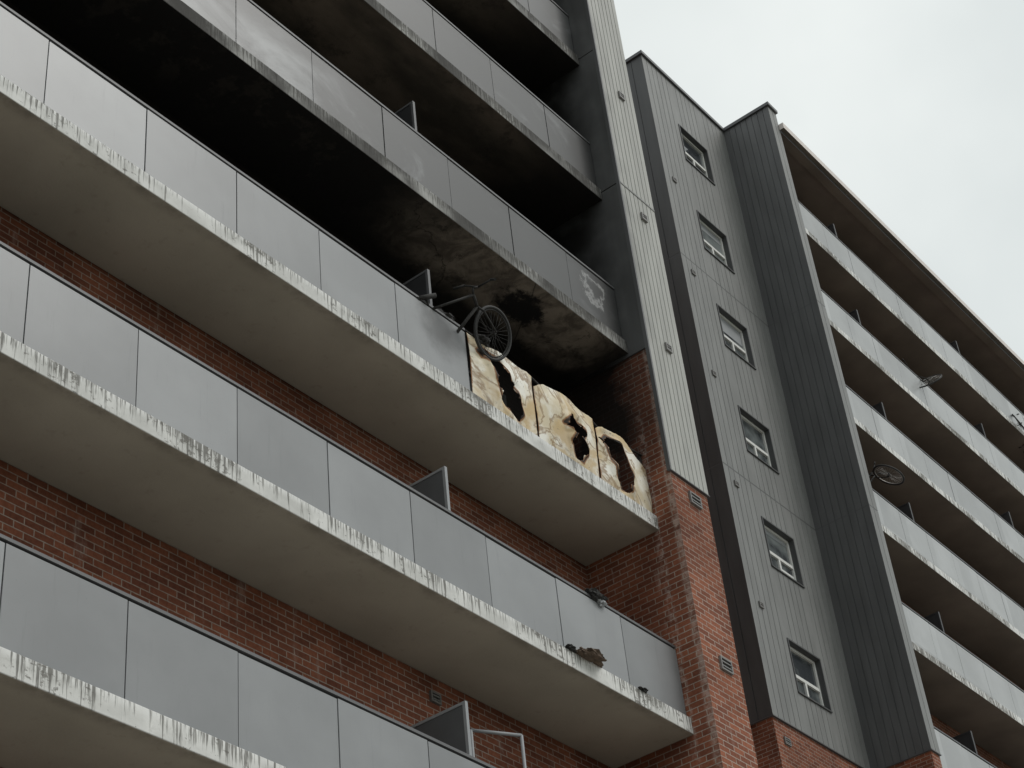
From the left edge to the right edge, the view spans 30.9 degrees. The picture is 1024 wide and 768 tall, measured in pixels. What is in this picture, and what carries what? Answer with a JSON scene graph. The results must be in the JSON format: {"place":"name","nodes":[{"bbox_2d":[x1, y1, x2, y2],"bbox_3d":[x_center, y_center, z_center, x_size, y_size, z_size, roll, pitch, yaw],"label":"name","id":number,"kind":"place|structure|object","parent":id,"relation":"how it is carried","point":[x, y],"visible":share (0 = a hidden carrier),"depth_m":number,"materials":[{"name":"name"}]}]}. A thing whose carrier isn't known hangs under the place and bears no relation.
{"place":"outdoors","nodes":[
{"label":"outdoors","id":0,"kind":"place"},
{"bbox_2d":[0,0,757,767],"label":"walls","id":1,"kind":"structure","parent":0,"point":[664,580],"depth_m":19.83,"materials":[{"name":"brick"}]},
{"bbox_2d":[0,0,692,767],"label":"balcony slabs","id":2,"kind":"structure","parent":1,"relation":"attached to","point":[92,200],"depth_m":19.31,"materials":[{"name":"grey concrete"}]},
{"bbox_2d":[0,0,686,767],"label":"balcony railings","id":3,"kind":"object","parent":2,"relation":"attached to","point":[70,620],"visible":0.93,"depth_m":17.38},
{"bbox_2d":[585,588,607,600],"bbox_3d":[0.926,2.357,20.560,0.182,0.157,0.356,-30,-43,27],"label":"burnt cloth debris","id":4,"kind":"object","parent":3,"relation":"on","point":[595,593],"visible":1,"depth_m":20.48,"materials":[{"name":"black fabric"}]},
{"bbox_2d":[394,101,471,755],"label":"privacy screens","id":5,"kind":"object","parent":2,"relation":"attached to","point":[450,726],"visible":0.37,"depth_m":19.09,"materials":[{"name":"glass"}]},
{"bbox_2d":[438,309,455,320],"bbox_3d":[-0.752,-0.737,20.832,0.214,0.183,0.346,-56,-59,44],"label":"burnt cloth debris","id":6,"kind":"object","parent":2,"relation":"on","point":[451,316],"visible":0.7,"depth_m":20.79,"materials":[{"name":"grey fabric"}]},
{"bbox_2d":[415,278,511,361],"bbox_3d":[-0.707,-0.613,20.758,1.490,1.048,0.979,-3,-38,-5],"label":"bicycle","id":7,"kind":"object","parent":2,"relation":"on","point":[426,297],"visible":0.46,"depth_m":20.89,"materials":[{"name":"metal"}]},
{"bbox_2d":[470,728,526,767],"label":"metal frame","id":8,"kind":"object","parent":2,"relation":"on","point":[472,730],"visible":0.93,"depth_m":18.16,"materials":[{"name":"grey metal"}]},
{"bbox_2d":[466,332,537,435],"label":"burnt balcony panel","id":9,"kind":"structure","parent":2,"relation":"on","point":[486,387],"depth_m":20.85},
{"bbox_2d":[533,384,599,477],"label":"burnt balcony panel","id":10,"kind":"structure","parent":2,"relation":"on","point":[555,410],"depth_m":21.66,"materials":[{"name":"paint"}]},
{"bbox_2d":[565,644,576,652],"bbox_3d":[0.617,2.784,19.513,0.128,0.080,0.176,-30,-43,27],"label":"burnt wood debris","id":11,"kind":"object","parent":2,"relation":"on","point":[571,647],"visible":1,"depth_m":19.47,"materials":[{"name":"black wood"}]},
{"bbox_2d":[576,647,606,667],"bbox_3d":[0.850,2.880,19.668,0.230,0.119,0.533,-30,-43,27],"label":"burnt wood debris","id":12,"kind":"object","parent":2,"relation":"on","point":[595,656],"visible":1,"depth_m":19.60,"materials":[{"name":"brown wood"}]},
{"bbox_2d":[597,599,606,606],"bbox_3d":[0.989,2.422,20.569,0.162,0.132,0.096,19,-45,-30],"label":"burnt cloth debris","id":13,"kind":"object","parent":2,"relation":"on","point":[601,603],"visible":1,"depth_m":20.53,"materials":[{"name":"grey fabric"}]},
{"bbox_2d":[595,427,652,512],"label":"burnt balcony panel","id":14,"kind":"structure","parent":2,"relation":"on","point":[640,494],"depth_m":22.50,"materials":[{"name":"paint"}]},
{"bbox_2d":[638,686,647,692],"bbox_3d":[1.427,3.355,20.350,0.098,0.053,0.188,-30,-43,27],"label":"burnt wood debris","id":15,"kind":"object","parent":2,"relation":"on","point":[644,690],"visible":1,"depth_m":20.33,"materials":[{"name":"black wood"}]},
{"bbox_2d":[429,91,733,705],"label":"vents","id":16,"kind":"object","parent":1,"relation":"attached to","point":[725,663],"visible":1,"depth_m":21.67,"materials":[{"name":"metal"}]},
{"bbox_2d":[535,0,709,497],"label":"pier cladding","id":17,"kind":"structure","parent":1,"relation":"attached to","point":[611,237],"depth_m":25.73,"materials":[{"name":"grey metal"}]},
{"bbox_2d":[472,333,490,347],"bbox_3d":[-0.387,-0.490,21.081,0.216,0.164,0.307,-30,-43,27],"label":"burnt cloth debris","id":18,"kind":"object","parent":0,"point":[481,337],"visible":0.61,"depth_m":21.04,"materials":[{"name":"black fabric"}]},
{"bbox_2d":[468,370,506,406],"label":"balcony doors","id":19,"kind":"structure","parent":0,"point":[503,398],"depth_m":22.82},
{"bbox_2d":[614,0,1023,360],"label":"sky","id":20,"kind":"structure","parent":0,"point":[916,107],"materials":[{"name":"white"}]},
{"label":"pavement","id":21,"kind":"structure","parent":0,"visible":0},
{"bbox_2d":[751,600,1023,767],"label":"walls","id":22,"kind":"structure","parent":21,"relation":"on","point":[773,749],"depth_m":33.24,"materials":[{"name":"brick"}]},
{"bbox_2d":[672,176,791,746],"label":"vents","id":23,"kind":"object","parent":22,"relation":"attached to","point":[787,741],"visible":1,"depth_m":36.16,"materials":[{"name":"metal"}]},
{"bbox_2d":[626,55,941,767],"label":"cladding","id":24,"kind":"structure","parent":22,"relation":"attached to","point":[841,615],"depth_m":38.39,"materials":[{"name":"grey metal"}]},
{"bbox_2d":[678,124,832,713],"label":"windows","id":25,"kind":"structure","parent":24,"relation":"attached to","point":[807,669],"depth_m":38.44,"materials":[{"name":"grey glass"}]},
{"bbox_2d":[625,50,1023,528],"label":"roof","id":26,"kind":"structure","parent":22,"relation":"on","point":[874,242],"depth_m":49.26,"materials":[{"name":"metal"}]},
{"bbox_2d":[805,228,1023,767],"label":"balcony slabs","id":27,"kind":"structure","parent":22,"relation":"attached to","point":[985,633],"depth_m":43.17,"materials":[{"name":"grey concrete"}]},
{"bbox_2d":[869,462,904,485],"bbox_3d":[7.440,2.076,39.109,1.643,1.308,0.708,-18,-39,14],"label":"bicycle","id":28,"kind":"object","parent":27,"relation":"on","point":[874,474],"visible":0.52,"depth_m":39.05,"materials":[{"name":"rubber"}]},
{"bbox_2d":[798,201,1023,767],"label":"balcony railings","id":29,"kind":"object","parent":27,"relation":"attached to","point":[952,654],"visible":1,"depth_m":42.28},
{"bbox_2d":[827,223,1013,754],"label":"privacy screens","id":30,"kind":"object","parent":27,"relation":"attached to","point":[965,739],"visible":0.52,"depth_m":40.24,"materials":[{"name":"grey metal"}]},
{"bbox_2d":[902,359,941,387],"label":"bicycle","id":31,"kind":"object","parent":27,"relation":"on","point":[929,380],"visible":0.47,"depth_m":44.80,"materials":[{"name":"metal"}]},
{"bbox_2d":[1012,414,1023,452],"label":"bicycle","id":32,"kind":"object","parent":27,"relation":"on","point":[1019,423],"visible":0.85,"depth_m":50.25,"materials":[{"name":"metal"}]}
]}

